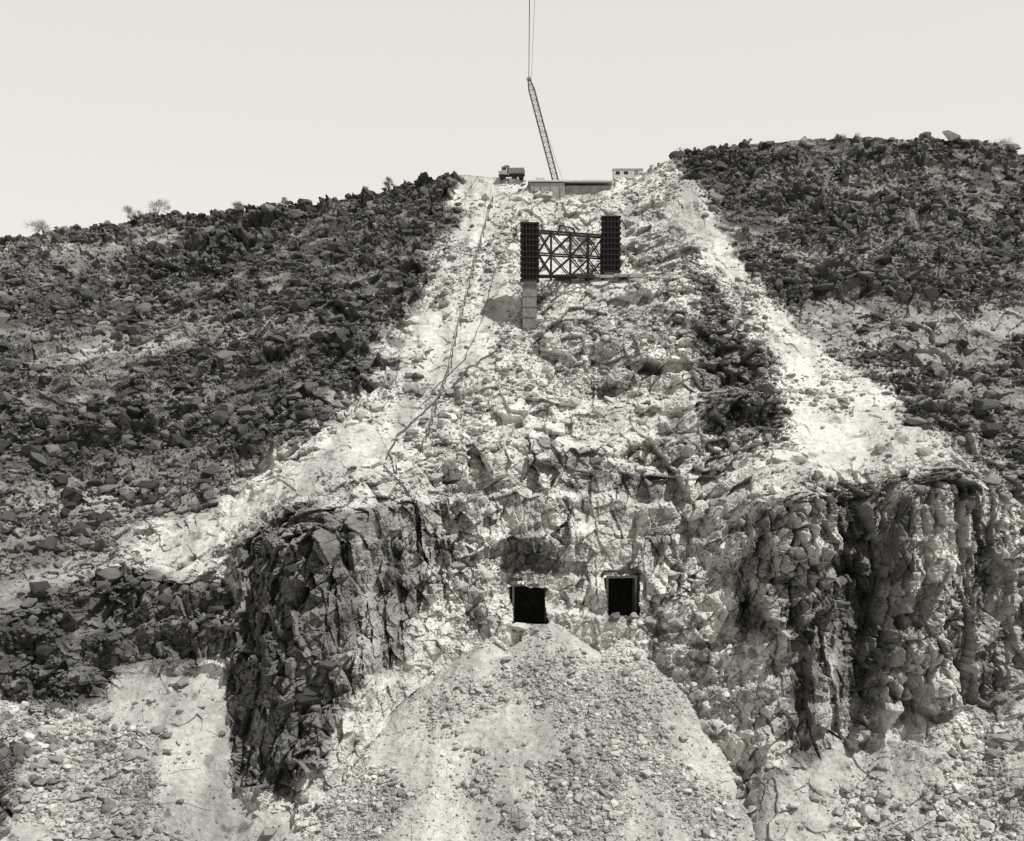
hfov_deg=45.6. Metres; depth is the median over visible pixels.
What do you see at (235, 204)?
desert shrub
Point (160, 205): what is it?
desert shrub
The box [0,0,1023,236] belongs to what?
sky
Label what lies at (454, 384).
air hose
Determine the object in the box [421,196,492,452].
rope handrail
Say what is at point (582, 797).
talus rubble
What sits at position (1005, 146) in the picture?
desert shrub
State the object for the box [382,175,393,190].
desert shrub
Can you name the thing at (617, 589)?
tunnel portal
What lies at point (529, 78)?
crawler crane
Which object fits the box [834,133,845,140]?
desert shrub
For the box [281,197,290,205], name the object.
desert shrub
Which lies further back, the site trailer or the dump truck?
the site trailer
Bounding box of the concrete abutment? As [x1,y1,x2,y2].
[528,177,612,201]
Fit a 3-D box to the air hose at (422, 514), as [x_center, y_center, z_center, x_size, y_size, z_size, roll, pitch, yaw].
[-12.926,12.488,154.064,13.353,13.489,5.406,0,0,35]
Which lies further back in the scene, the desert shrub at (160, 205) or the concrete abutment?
the desert shrub at (160, 205)
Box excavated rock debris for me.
[0,158,1023,840]
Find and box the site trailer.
[612,168,643,180]
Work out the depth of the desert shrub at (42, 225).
236.35 m
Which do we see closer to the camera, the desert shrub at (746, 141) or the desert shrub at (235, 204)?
the desert shrub at (746, 141)
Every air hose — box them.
[383,464,462,573]
[386,330,515,458]
[418,224,518,408]
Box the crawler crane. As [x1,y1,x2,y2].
[526,0,561,179]
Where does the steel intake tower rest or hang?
on the hillside terrain
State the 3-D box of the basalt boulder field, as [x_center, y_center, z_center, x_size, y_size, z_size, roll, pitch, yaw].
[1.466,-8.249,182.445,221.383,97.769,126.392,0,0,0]
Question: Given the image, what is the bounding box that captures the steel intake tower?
[520,215,642,331]
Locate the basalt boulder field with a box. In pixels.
[0,130,1023,823]
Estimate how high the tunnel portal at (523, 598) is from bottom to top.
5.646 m
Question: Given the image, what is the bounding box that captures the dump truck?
[498,165,524,179]
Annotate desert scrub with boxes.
[0,132,1023,579]
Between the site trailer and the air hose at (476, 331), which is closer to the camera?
the air hose at (476, 331)
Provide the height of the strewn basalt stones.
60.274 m
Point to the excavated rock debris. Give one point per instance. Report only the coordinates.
(704, 660)
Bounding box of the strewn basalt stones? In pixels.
[165,165,1023,507]
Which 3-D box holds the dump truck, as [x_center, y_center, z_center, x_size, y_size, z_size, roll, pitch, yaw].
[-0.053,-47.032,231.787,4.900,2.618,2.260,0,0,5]
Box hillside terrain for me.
[0,135,1023,840]
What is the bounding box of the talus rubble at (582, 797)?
[282,624,757,840]
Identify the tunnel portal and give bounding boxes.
[508,578,548,622]
[601,569,639,614]
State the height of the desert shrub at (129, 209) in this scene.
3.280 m
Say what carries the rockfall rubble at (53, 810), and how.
on the hillside terrain
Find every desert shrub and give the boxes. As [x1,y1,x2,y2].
[21,218,51,232]
[122,204,143,220]
[148,198,171,213]
[232,201,244,208]
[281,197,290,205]
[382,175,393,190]
[743,138,752,144]
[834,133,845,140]
[991,138,1016,149]
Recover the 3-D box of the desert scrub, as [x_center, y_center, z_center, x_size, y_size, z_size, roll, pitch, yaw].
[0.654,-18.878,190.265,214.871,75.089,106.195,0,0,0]
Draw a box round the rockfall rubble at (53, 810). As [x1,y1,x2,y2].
[0,666,1023,840]

